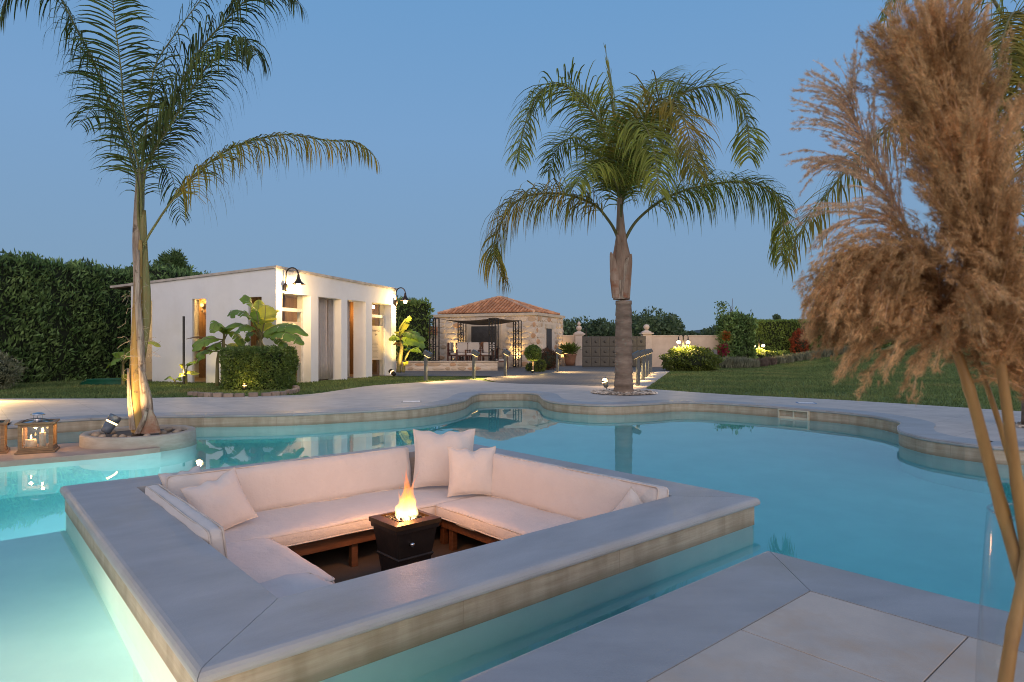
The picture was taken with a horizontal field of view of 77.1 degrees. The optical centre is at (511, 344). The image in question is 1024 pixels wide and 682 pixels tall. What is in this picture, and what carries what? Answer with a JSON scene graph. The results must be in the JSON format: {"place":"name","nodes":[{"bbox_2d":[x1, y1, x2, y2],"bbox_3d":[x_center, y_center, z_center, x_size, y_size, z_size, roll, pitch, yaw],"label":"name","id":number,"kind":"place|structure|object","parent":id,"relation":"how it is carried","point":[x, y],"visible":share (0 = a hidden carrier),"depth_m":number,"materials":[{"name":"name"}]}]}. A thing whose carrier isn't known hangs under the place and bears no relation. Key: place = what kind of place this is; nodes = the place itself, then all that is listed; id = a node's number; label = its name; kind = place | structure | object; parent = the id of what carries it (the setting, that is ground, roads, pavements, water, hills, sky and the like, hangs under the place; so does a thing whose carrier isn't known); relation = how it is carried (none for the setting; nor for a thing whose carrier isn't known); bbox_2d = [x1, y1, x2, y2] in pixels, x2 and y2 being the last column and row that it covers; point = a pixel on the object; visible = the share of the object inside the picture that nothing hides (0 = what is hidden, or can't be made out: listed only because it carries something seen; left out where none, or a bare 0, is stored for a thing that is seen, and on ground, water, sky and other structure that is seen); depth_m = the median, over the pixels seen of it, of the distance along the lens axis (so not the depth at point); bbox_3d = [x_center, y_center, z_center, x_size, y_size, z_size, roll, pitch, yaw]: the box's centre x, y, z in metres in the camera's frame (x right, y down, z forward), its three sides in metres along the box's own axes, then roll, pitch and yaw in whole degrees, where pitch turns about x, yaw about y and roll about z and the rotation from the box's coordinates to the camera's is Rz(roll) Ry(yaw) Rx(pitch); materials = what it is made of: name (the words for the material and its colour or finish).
{"place":"outdoors","nodes":[
{"label":"outdoors","id":0,"kind":"place"},
{"bbox_2d":[369,500,440,570],"bbox_3d":[-0.888,1.472,5.330,0.430,1.055,0.430,0,0,-42],"label":"fire pit","id":1,"kind":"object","parent":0,"point":[405,536],"depth_m":5.22,"materials":[{"name":"brown metal"}]},
{"bbox_2d":[0,344,1021,410],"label":"lawn","id":2,"kind":"structure","parent":0,"point":[479,378],"depth_m":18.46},
{"bbox_2d":[0,350,27,389],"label":"shrub","id":3,"kind":"object","parent":2,"relation":"on","point":[7,371],"visible":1,"depth_m":17.36,"materials":[{"name":"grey plant"}]},
{"bbox_2d":[0,248,157,383],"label":"hedge","id":4,"kind":"object","parent":2,"relation":"on","point":[60,320],"visible":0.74,"depth_m":21.52,"materials":[{"name":"green plant"}]},
{"bbox_2d":[80,378,126,384],"bbox_3d":[-12.317,1.130,19.600,1.662,0.171,0.795,0,0,0],"label":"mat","id":5,"kind":"object","parent":2,"relation":"on","point":[101,381],"visible":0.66,"depth_m":19.30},
{"bbox_2d":[106,341,160,384],"bbox_3d":[-11.253,0.554,19.197,1.550,1.341,0.526,0,0,-8],"label":"banana plant","id":6,"kind":"object","parent":2,"relation":"on","point":[117,356],"visible":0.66,"depth_m":19.15,"materials":[{"name":"green plant"}]},
{"bbox_2d":[124,260,210,279],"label":"hedge","id":7,"kind":"object","parent":2,"relation":"on","point":[162,272],"visible":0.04,"depth_m":26.29,"materials":[{"name":"green plant"}]},
{"bbox_2d":[152,247,197,271],"bbox_3d":[-16.558,-1.707,31.476,3.362,6.215,4.012,0,0,0],"label":"broadleaf tree","id":8,"kind":"object","parent":2,"relation":"on","point":[176,258],"visible":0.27,"depth_m":31.14,"materials":[{"name":"green plant"}]},
{"bbox_2d":[164,361,199,384],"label":"banana plant","id":9,"kind":"object","parent":2,"relation":"on","point":[186,372],"visible":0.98,"depth_m":19.47,"materials":[{"name":"green plant"}]},
{"bbox_2d":[183,316,184,383],"bbox_3d":[-9.911,0.195,19.400,0.065,2.110,0.065,0,0,23],"label":"post","id":10,"kind":"object","parent":2,"relation":"on","point":[183,349],"visible":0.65,"depth_m":19.38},
{"bbox_2d":[187,320,244,385],"bbox_3d":[-8.532,0.249,18.303,2.032,1.886,1.210,0,0,0],"label":"banana plant","id":11,"kind":"object","parent":2,"relation":"on","point":[199,344],"visible":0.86,"depth_m":18.12,"materials":[{"name":"green plant"}]},
{"bbox_2d":[0,376,471,398],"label":"grass","id":12,"kind":"structure","parent":2,"relation":"on","point":[49,390],"depth_m":17.82,"materials":[{"name":"plant"}]},
{"bbox_2d":[187,385,299,396],"bbox_3d":[-6.129,1.167,16.081,1.871,0.127,3.102,0,0,34],"label":"bed border","id":13,"kind":"object","parent":2,"relation":"on","point":[296,388],"visible":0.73,"depth_m":14.99,"materials":[{"name":"stone"}]},
{"bbox_2d":[110,265,397,382],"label":"pavilion","id":14,"kind":"structure","parent":2,"relation":"on","point":[218,295],"depth_m":20.98,"materials":[{"name":"white paint"}]},
{"bbox_2d":[282,307,302,381],"bbox_3d":[-7.059,-0.190,20.283,0.070,2.780,1.321,0,0,22],"label":"door","id":15,"kind":"structure","parent":14,"relation":"in","point":[299,348],"depth_m":20.74,"materials":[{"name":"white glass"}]},
{"bbox_2d":[283,267,305,291],"bbox_3d":[-6.622,-1.996,19.579,0.642,0.747,0.428,0,0,-28],"label":"gooseneck lamp","id":16,"kind":"object","parent":14,"relation":"attached to","point":[298,282],"visible":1,"depth_m":19.57,"materials":[{"name":"black metal"}]},
{"bbox_2d":[318,298,327,378],"bbox_3d":[-6.479,-0.265,21.811,0.139,2.870,0.516,0,0,22],"label":"curtain","id":17,"kind":"object","parent":14,"relation":"hanging from","point":[322,344],"visible":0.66,"depth_m":21.86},
{"bbox_2d":[327,299,332,378],"bbox_3d":[-6.325,-0.265,22.307,0.143,2.870,0.190,0,0,22],"label":"curtain","id":18,"kind":"object","parent":14,"relation":"hanging from","point":[330,334],"visible":0.84,"depth_m":22.27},
{"bbox_2d":[347,301,349,376],"bbox_3d":[-5.982,-0.265,23.168,0.144,2.870,0.269,0,0,22],"label":"curtain","id":19,"kind":"object","parent":14,"relation":"hanging from","point":[348,338],"visible":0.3,"depth_m":23.21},
{"bbox_2d":[372,314,384,375],"bbox_3d":[-5.289,-0.190,24.728,0.070,2.780,1.327,0,0,22],"label":"door","id":20,"kind":"structure","parent":14,"relation":"in","point":[378,332],"depth_m":25.01,"materials":[{"name":"white glass"}]},
{"bbox_2d":[217,344,299,390],"bbox_3d":[-7.008,0.650,17.890,2.039,1.338,1.880,0,0,0],"label":"box bush","id":21,"kind":"object","parent":2,"relation":"on","point":[254,367],"visible":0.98,"depth_m":17.19,"materials":[{"name":"green plant"}]},
{"bbox_2d":[227,294,308,352],"bbox_3d":[-6.746,-0.121,18.225,2.272,2.625,1.722,0,0,0],"label":"banana plant","id":22,"kind":"object","parent":2,"relation":"on","point":[262,315],"visible":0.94,"depth_m":17.96,"materials":[{"name":"green plant"}]},
{"bbox_2d":[396,295,434,360],"bbox_3d":[-6.094,-0.631,34.155,3.850,4.130,2.927,0,0,-25],"label":"hedge","id":23,"kind":"object","parent":2,"relation":"on","point":[416,311],"visible":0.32,"depth_m":33.65,"materials":[{"name":"green plant"}]},
{"bbox_2d":[423,350,431,380],"bbox_3d":[-2.795,0.699,21.277,0.315,1.063,0.150,0,0,18],"label":"bollard light","id":24,"kind":"object","parent":2,"relation":"on","point":[427,354],"visible":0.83,"depth_m":21.25,"materials":[{"name":"grey metal"}]},
{"bbox_2d":[471,349,479,378],"bbox_3d":[-1.312,0.699,23.132,0.315,1.063,0.150,0,0,18],"label":"bollard light","id":25,"kind":"object","parent":2,"relation":"on","point":[474,353],"visible":1,"depth_m":23.10,"materials":[{"name":"grey metal"}]},
{"bbox_2d":[563,320,581,334],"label":"broadleaf tree","id":26,"kind":"object","parent":2,"relation":"on","point":[566,325],"visible":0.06,"depth_m":48.01,"materials":[{"name":"green plant"}]},
{"bbox_2d":[563,316,614,335],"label":"broadleaf tree","id":27,"kind":"object","parent":2,"relation":"on","point":[604,330],"visible":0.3,"depth_m":49.20,"materials":[{"name":"green plant"}]},
{"bbox_2d":[633,371,668,388],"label":"kerb","id":28,"kind":"structure","parent":2,"relation":"on","point":[651,378],"depth_m":22.11,"materials":[{"name":"concrete"}]},
{"bbox_2d":[632,350,641,385],"bbox_3d":[3.626,0.699,18.811,0.315,1.063,0.150,0,0,-14],"label":"bollard light","id":29,"kind":"object","parent":28,"relation":"on","point":[637,354],"visible":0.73,"depth_m":18.78,"materials":[{"name":"grey metal"}]},
{"bbox_2d":[640,350,645,379],"bbox_3d":[4.369,0.699,21.702,0.315,1.063,0.150,0,0,-14],"label":"bollard light","id":30,"kind":"object","parent":28,"relation":"on","point":[643,352],"visible":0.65,"depth_m":21.67,"materials":[{"name":"grey metal"}]},
{"bbox_2d":[632,306,684,335],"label":"broadleaf tree","id":31,"kind":"object","parent":2,"relation":"on","point":[663,325],"visible":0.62,"depth_m":47.85,"materials":[{"name":"green plant"}]},
{"bbox_2d":[652,335,720,366],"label":"garden wall","id":32,"kind":"structure","parent":2,"relation":"on","point":[662,344],"depth_m":35.18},
{"bbox_2d":[658,344,725,371],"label":"bush","id":33,"kind":"object","parent":2,"relation":"on","point":[690,358],"visible":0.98,"depth_m":29.24,"materials":[{"name":"plant"}]},
{"bbox_2d":[712,298,732,331],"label":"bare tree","id":34,"kind":"object","parent":2,"relation":"on","point":[722,305],"visible":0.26,"depth_m":42.99,"materials":[{"name":"green plant"}]},
{"bbox_2d":[712,343,734,356],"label":"flowering shrub","id":35,"kind":"object","parent":2,"relation":"on","point":[723,350],"visible":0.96,"depth_m":33.42,"materials":[{"name":"red plant"}]},
{"bbox_2d":[716,330,735,357],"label":"flowering shrub","id":36,"kind":"object","parent":2,"relation":"on","point":[726,336],"visible":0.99,"depth_m":33.43,"materials":[{"name":"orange plant"}]},
{"bbox_2d":[719,356,735,367],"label":"lavender bush","id":37,"kind":"object","parent":2,"relation":"on","point":[724,364],"visible":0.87,"depth_m":32.79,"materials":[{"name":"green plant"}]},
{"bbox_2d":[727,356,743,367],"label":"lavender bush","id":38,"kind":"object","parent":2,"relation":"on","point":[738,362],"visible":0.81,"depth_m":32.79,"materials":[{"name":"green plant"}]},
{"bbox_2d":[714,306,760,366],"bbox_3d":[12.250,-0.382,35.205,2.452,3.557,2.367,0,0,-10],"label":"hedge","id":39,"kind":"object","parent":2,"relation":"on","point":[741,328],"visible":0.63,"depth_m":34.60,"materials":[{"name":"green plant"}]},
{"bbox_2d":[754,348,777,358],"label":"bush","id":40,"kind":"object","parent":2,"relation":"on","point":[761,353],"visible":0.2,"depth_m":36.15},
{"bbox_2d":[788,328,810,353],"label":"shrub","id":41,"kind":"object","parent":2,"relation":"on","point":[798,345],"visible":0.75,"depth_m":39.37,"materials":[{"name":"red plant"}]},
{"bbox_2d":[752,318,927,351],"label":"hedge","id":42,"kind":"object","parent":2,"relation":"on","point":[775,335],"visible":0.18,"depth_m":40.51,"materials":[{"name":"green plant"}]},
{"bbox_2d":[0,379,1023,681],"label":"deck","id":43,"kind":"structure","parent":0,"point":[770,617],"depth_m":2.85,"materials":[{"name":"concrete"}]},
{"bbox_2d":[590,389,657,395],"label":"pebbles","id":44,"kind":"object","parent":43,"relation":"on","point":[636,392],"visible":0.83,"depth_m":15.65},
{"bbox_2d":[478,44,803,392],"bbox_3d":[2.886,-3.195,16.245,7.824,8.890,6.013,0,0,-32],"label":"palm tree","id":45,"kind":"object","parent":44,"relation":"on","point":[622,163],"visible":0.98,"depth_m":15.44,"materials":[{"name":"plant"}]},
{"bbox_2d":[1015,422,1023,427],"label":"pebbles","id":46,"kind":"object","parent":43,"relation":"on","point":[1018,425],"visible":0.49,"depth_m":9.47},
{"bbox_2d":[774,0,1023,424],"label":"palm tree","id":47,"kind":"object","parent":46,"relation":"on","point":[1017,57],"visible":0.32,"depth_m":8.84,"materials":[{"name":"plant"}]},
{"bbox_2d":[0,0,1023,423],"label":"sky","id":48,"kind":"structure","parent":0,"point":[430,88],"materials":[{"name":"blue"}]},
{"bbox_2d":[7,394,1023,464],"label":"pool wall","id":49,"kind":"structure","parent":0,"point":[948,451],"depth_m":11.43,"materials":[{"name":"stone"}]},
{"bbox_2d":[778,409,809,420],"bbox_3d":[5.353,1.340,12.199,0.090,0.210,0.610,0,0,-36],"label":"pool skimmer","id":50,"kind":"object","parent":49,"relation":"attached to","point":[800,418],"visible":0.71,"depth_m":12.17,"materials":[{"name":"beige plastic"}]},
{"bbox_2d":[382,365,669,386],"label":"driveway","id":51,"kind":"structure","parent":0,"point":[576,375],"depth_m":26.11,"materials":[{"name":"concrete"}]},
{"bbox_2d":[389,316,425,372],"bbox_3d":[-3.934,-0.022,25.123,1.694,2.238,1.121,0,0,29],"label":"banana plant","id":52,"kind":"object","parent":51,"relation":"on","point":[415,338],"visible":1,"depth_m":25.04,"materials":[{"name":"green plant"}]},
{"bbox_2d":[396,361,497,370],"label":"terrace wall","id":53,"kind":"structure","parent":51,"relation":"on","point":[447,365],"depth_m":30.04,"materials":[{"name":"stone"}]},
{"bbox_2d":[428,326,437,359],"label":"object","id":54,"kind":"object","parent":53,"relation":"on","point":[434,342],"visible":0.22,"depth_m":34.42,"materials":[{"name":"metal"}]},
{"bbox_2d":[429,318,439,360],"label":"lattice column","id":55,"kind":"structure","parent":53,"relation":"on","point":[432,341],"depth_m":30.45,"materials":[{"name":"metal"}]},
{"bbox_2d":[447,342,463,360],"bbox_3d":[-2.817,0.390,32.197,0.690,1.020,0.730,0,0,10],"label":"armchair","id":56,"kind":"object","parent":53,"relation":"on","point":[450,348],"visible":0.66,"depth_m":31.96,"materials":[{"name":"beige fabric"}]},
{"bbox_2d":[455,342,470,360],"bbox_3d":[-2.400,0.390,31.485,0.730,1.020,0.690,0,0,-8],"label":"armchair","id":57,"kind":"object","parent":53,"relation":"on","point":[461,348],"visible":0.75,"depth_m":31.65,"materials":[{"name":"beige fabric"}]},
{"bbox_2d":[465,342,480,360],"bbox_3d":[-1.907,0.390,31.385,0.730,1.020,0.690,0,0,4],"label":"armchair","id":58,"kind":"object","parent":53,"relation":"on","point":[473,345],"visible":0.68,"depth_m":31.56,"materials":[{"name":"beige fabric"}]},
{"bbox_2d":[480,342,494,360],"bbox_3d":[-1.172,0.390,31.385,0.730,1.020,0.690,0,0,10],"label":"armchair","id":59,"kind":"object","parent":53,"relation":"on","point":[484,350],"visible":0.66,"depth_m":31.57,"materials":[{"name":"beige fabric"}]},
{"bbox_2d":[488,318,498,360],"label":"lattice column","id":60,"kind":"structure","parent":53,"relation":"on","point":[491,341],"depth_m":30.26,"materials":[{"name":"metal"}]},
{"bbox_2d":[458,323,465,360],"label":"lattice column","id":61,"kind":"structure","parent":51,"relation":"on","point":[460,332],"depth_m":35.45,"materials":[{"name":"metal"}]},
{"bbox_2d":[433,296,564,366],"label":"stone house","id":62,"kind":"structure","parent":51,"relation":"on","point":[542,328],"depth_m":36.26,"materials":[{"name":"stone"}]},
{"bbox_2d":[467,324,501,349],"bbox_3d":[-1.588,-0.496,36.017,2.197,1.525,0.118,0,0,24],"label":"window","id":63,"kind":"structure","parent":62,"relation":"in","point":[475,333],"depth_m":36.13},
{"bbox_2d":[545,324,553,351],"bbox_3d":[2.128,0.020,36.581,0.056,2.360,1.180,0,0,24],"label":"door","id":64,"kind":"structure","parent":62,"relation":"in","point":[549,327],"depth_m":36.58,"materials":[{"name":"metal"}]},
{"bbox_2d":[503,349,510,375],"bbox_3d":[-0.197,0.699,24.691,0.315,1.063,0.150,0,0,18],"label":"bollard light","id":65,"kind":"object","parent":51,"relation":"on","point":[506,352],"visible":0.91,"depth_m":24.66,"materials":[{"name":"grey metal"}]},
{"bbox_2d":[513,320,521,366],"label":"lattice column","id":66,"kind":"structure","parent":51,"relation":"on","point":[515,343],"depth_m":34.19,"materials":[{"name":"metal"}]},
{"bbox_2d":[436,318,515,324],"bbox_3d":[-1.639,-1.141,32.704,3.246,0.249,5.090,0,0,10],"label":"shade sail","id":67,"kind":"object","parent":66,"relation":"attached to","point":[482,322],"visible":0.88,"depth_m":31.59,"materials":[{"name":"beige fabric"}]},
{"bbox_2d":[524,343,541,370],"bbox_3d":[0.911,0.571,28.037,0.814,1.257,0.790,0,0,0],"label":"topiary tree","id":68,"kind":"object","parent":51,"relation":"on","point":[532,353],"visible":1,"depth_m":27.83,"materials":[{"name":"green plant"}]},
{"bbox_2d":[534,359,546,371],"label":"shrub","id":69,"kind":"object","parent":51,"relation":"on","point":[540,365],"visible":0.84,"depth_m":28.70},
{"bbox_2d":[540,347,559,369],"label":"shrub","id":70,"kind":"object","parent":51,"relation":"on","point":[549,358],"visible":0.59,"depth_m":30.82,"materials":[{"name":"red plant"}]},
{"bbox_2d":[562,335,574,364],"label":"garden wall","id":71,"kind":"structure","parent":51,"relation":"on","point":[568,338],"depth_m":38.60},
{"bbox_2d":[558,342,581,364],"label":"potted plant","id":72,"kind":"object","parent":51,"relation":"on","point":[569,349],"visible":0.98,"depth_m":37.14,"materials":[{"name":"plant"}]},
{"bbox_2d":[573,322,584,365],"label":"gate pillar","id":73,"kind":"structure","parent":51,"relation":"on","point":[578,334],"depth_m":37.36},
{"bbox_2d":[582,336,645,366],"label":"driveway gate","id":74,"kind":"structure","parent":51,"relation":"on","point":[598,351],"depth_m":34.19,"materials":[{"name":"metal"}]},
{"bbox_2d":[639,324,653,353],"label":"gate pillar","id":75,"kind":"structure","parent":51,"relation":"on","point":[646,332],"depth_m":35.06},
{"label":"pool floor","id":76,"kind":"structure","parent":0,"visible":0},
{"bbox_2d":[0,442,159,466],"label":"stone ledge","id":77,"kind":"object","parent":76,"relation":"on","point":[64,452],"visible":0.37,"depth_m":7.95,"materials":[{"name":"stone"}]},
{"bbox_2d":[0,419,9,453],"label":"lantern","id":78,"kind":"object","parent":77,"relation":"on","point":[4,448],"visible":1,"depth_m":7.95,"materials":[{"name":"brown wood"}]},
{"bbox_2d":[14,412,59,454],"bbox_3d":[-5.986,1.099,8.114,0.410,0.492,0.410,0,0,-28],"label":"lantern","id":79,"kind":"object","parent":77,"relation":"on","point":[51,446],"visible":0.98,"depth_m":8.02,"materials":[{"name":"brown wood"}]},
{"bbox_2d":[25,435,36,446],"bbox_3d":[-6.051,1.214,8.084,0.124,0.172,0.122,0,0,0],"label":"candle","id":80,"kind":"object","parent":79,"relation":"in","point":[30,442],"visible":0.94,"depth_m":8.04,"materials":[{"name":"wax"}]},
{"bbox_2d":[39,428,44,446],"bbox_3d":[-5.891,1.169,8.054,0.052,0.262,0.051,0,0,0],"label":"candle","id":81,"kind":"object","parent":79,"relation":"in","point":[41,438],"visible":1,"depth_m":8.04,"materials":[{"name":"wax"}]},
{"bbox_2d":[79,425,196,450],"bbox_3d":[-5.190,2.200,8.960,1.440,2.000,1.440,0,0,0],"label":"planter","id":82,"kind":"object","parent":76,"relation":"on","point":[185,437],"visible":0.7,"depth_m":8.51,"materials":[{"name":"concrete"}]},
{"bbox_2d":[101,413,121,434],"bbox_3d":[-5.430,1.104,8.710,0.246,0.352,0.156,0,0,-40],"label":"garden spotlight","id":83,"kind":"object","parent":82,"relation":"on","point":[112,421],"visible":0.96,"depth_m":8.65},
{"bbox_2d":[0,0,379,434],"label":"palm tree","id":84,"kind":"object","parent":82,"relation":"in","point":[142,418],"visible":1,"depth_m":8.58,"materials":[{"name":"plant"}]},
{"bbox_2d":[60,444,759,681],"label":"sunken lounge","id":85,"kind":"object","parent":76,"relation":"on","point":[201,609],"visible":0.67,"depth_m":3.38,"materials":[{"name":"concrete"}]},
{"bbox_2d":[288,519,447,566],"bbox_3d":[-1.669,1.833,6.080,3.100,0.335,0.878,0,0,-41],"label":"lounge bench","id":86,"kind":"object","parent":85,"relation":"on","point":[352,540],"visible":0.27,"depth_m":5.71,"materials":[{"name":"wood"}]},
{"bbox_2d":[224,485,481,546],"bbox_3d":[-1.647,1.598,6.055,3.126,0.186,0.993,0,0,-41],"label":"seat cushion","id":87,"kind":"object","parent":86,"relation":"on","point":[302,524],"visible":0.42,"depth_m":5.73,"materials":[{"name":"beige fabric"}]},
{"bbox_2d":[158,465,200,486],"bbox_3d":[-2.838,1.296,5.620,0.209,0.410,0.447,0,0,20],"label":"throw pillow","id":88,"kind":"object","parent":87,"relation":"on","point":[197,468],"visible":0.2,"depth_m":5.62,"materials":[{"name":"beige fabric"}]},
{"bbox_2d":[180,467,257,529],"bbox_3d":[-2.417,1.312,5.319,0.239,0.525,0.560,0,0,38],"label":"throw pillow","id":89,"kind":"object","parent":87,"relation":"on","point":[223,501],"visible":0.81,"depth_m":5.28,"materials":[{"name":"beige fabric"}]},
{"bbox_2d":[165,447,411,511],"bbox_3d":[-2.034,1.325,6.195,2.368,0.442,0.236,0,0,-41],"label":"back cushion","id":90,"kind":"object","parent":87,"relation":"on","point":[277,485],"visible":0.75,"depth_m":6.20,"materials":[{"name":"beige fabric"}]},
{"bbox_2d":[412,428,475,488],"bbox_3d":[-0.727,1.210,6.860,0.677,0.609,0.244,0,0,-4],"label":"throw pillow","id":91,"kind":"object","parent":87,"relation":"on","point":[431,467],"visible":0.74,"depth_m":6.79,"materials":[{"name":"beige fabric"}]},
{"bbox_2d":[447,446,495,496],"bbox_3d":[-0.403,1.270,6.459,0.505,0.494,0.193,0,0,-10],"label":"throw pillow","id":92,"kind":"object","parent":87,"relation":"on","point":[470,471],"visible":0.97,"depth_m":6.40,"materials":[{"name":"beige fabric"}]},
{"bbox_2d":[442,519,499,550],"bbox_3d":[0.251,1.833,5.705,0.678,0.335,2.130,0,0,-41],"label":"lounge bench","id":93,"kind":"object","parent":85,"relation":"on","point":[454,529],"visible":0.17,"depth_m":6.08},
{"bbox_2d":[436,495,576,539],"bbox_3d":[0.235,1.594,5.655,0.808,0.191,2.084,0,0,-41],"label":"seat cushion","id":94,"kind":"object","parent":93,"relation":"on","point":[498,518],"visible":0.45,"depth_m":5.74,"materials":[{"name":"beige fabric"}]},
{"bbox_2d":[487,453,668,519],"bbox_3d":[0.419,1.325,5.870,0.248,0.441,2.286,0,0,-41],"label":"back cushion","id":95,"kind":"object","parent":94,"relation":"on","point":[577,494],"visible":0.69,"depth_m":5.72,"materials":[{"name":"beige fabric"}]},
{"bbox_2d":[611,486,642,511],"bbox_3d":[0.954,1.386,5.035,0.540,0.541,0.168,0,0,21],"label":"throw pillow","id":96,"kind":"object","parent":94,"relation":"on","point":[631,497],"visible":0.2,"depth_m":5.03,"materials":[{"name":"beige fabric"}]},
{"bbox_3d":[-1.594,1.833,4.108,0.618,0.335,2.130,0,0,-41],"label":"lounge bench","id":97,"kind":"object","parent":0,"visible":0},
{"bbox_2d":[226,538,334,583],"bbox_3d":[-1.827,1.591,4.438,0.736,0.189,1.229,0,0,-41],"label":"seat cushion","id":98,"kind":"object","parent":97,"relation":"on","point":[260,560],"visible":0.36,"depth_m":4.50,"materials":[{"name":"beige fabric"}]},
{"bbox_2d":[145,484,227,558],"bbox_3d":[-2.369,1.335,4.621,0.189,0.403,1.707,0,0,-41],"label":"back cushion","id":99,"kind":"object","parent":98,"relation":"on","point":[208,530],"visible":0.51,"depth_m":4.30,"materials":[{"name":"beige fabric"}]},
{"bbox_2d":[259,572,332,597],"bbox_3d":[-1.219,1.495,3.643,0.620,0.107,1.070,0,0,-41],"label":"seat pad","id":100,"kind":"object","parent":98,"relation":"on","point":[285,585],"visible":0.17,"depth_m":3.92,"materials":[{"name":"fabric"}]},
{"bbox_3d":[0.975,0.968,1.130,0.470,0.456,0.470,0,0,0],"label":"side table","id":101,"kind":"object","parent":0,"visible":0},
{"bbox_2d":[975,504,1012,681],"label":"glass vase","id":102,"kind":"object","parent":101,"relation":"on","point":[980,592],"visible":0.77,"depth_m":1.18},
{"bbox_2d":[779,26,1007,462],"bbox_3d":[0.740,0.036,1.224,0.484,1.212,0.216,0,0,-9],"label":"pampas stem","id":103,"kind":"object","parent":102,"relation":"in","point":[841,104],"visible":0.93,"depth_m":1.18,"materials":[{"name":"plant"}]},
{"bbox_2d":[784,190,1023,582],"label":"pampas stem","id":104,"kind":"object","parent":102,"relation":"in","point":[862,290],"visible":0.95,"depth_m":1.10,"materials":[{"name":"plant"}]},
{"bbox_2d":[844,0,1023,549],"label":"pampas stem","id":105,"kind":"object","parent":102,"relation":"in","point":[943,99],"visible":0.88,"depth_m":1.05,"materials":[{"name":"plant"}]},
{"bbox_2d":[937,266,1023,681],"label":"pampas stem","id":106,"kind":"object","parent":102,"relation":"in","point":[1015,619],"visible":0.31,"depth_m":1.09,"materials":[{"name":"plant"}]},
{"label":"pool basin","id":107,"kind":"structure","parent":0,"visible":0},
{"bbox_2d":[0,401,1023,681],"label":"pool water","id":108,"kind":"structure","parent":107,"relation":"in","point":[876,503],"depth_m":5.21,"materials":[{"name":"teal liquid"}]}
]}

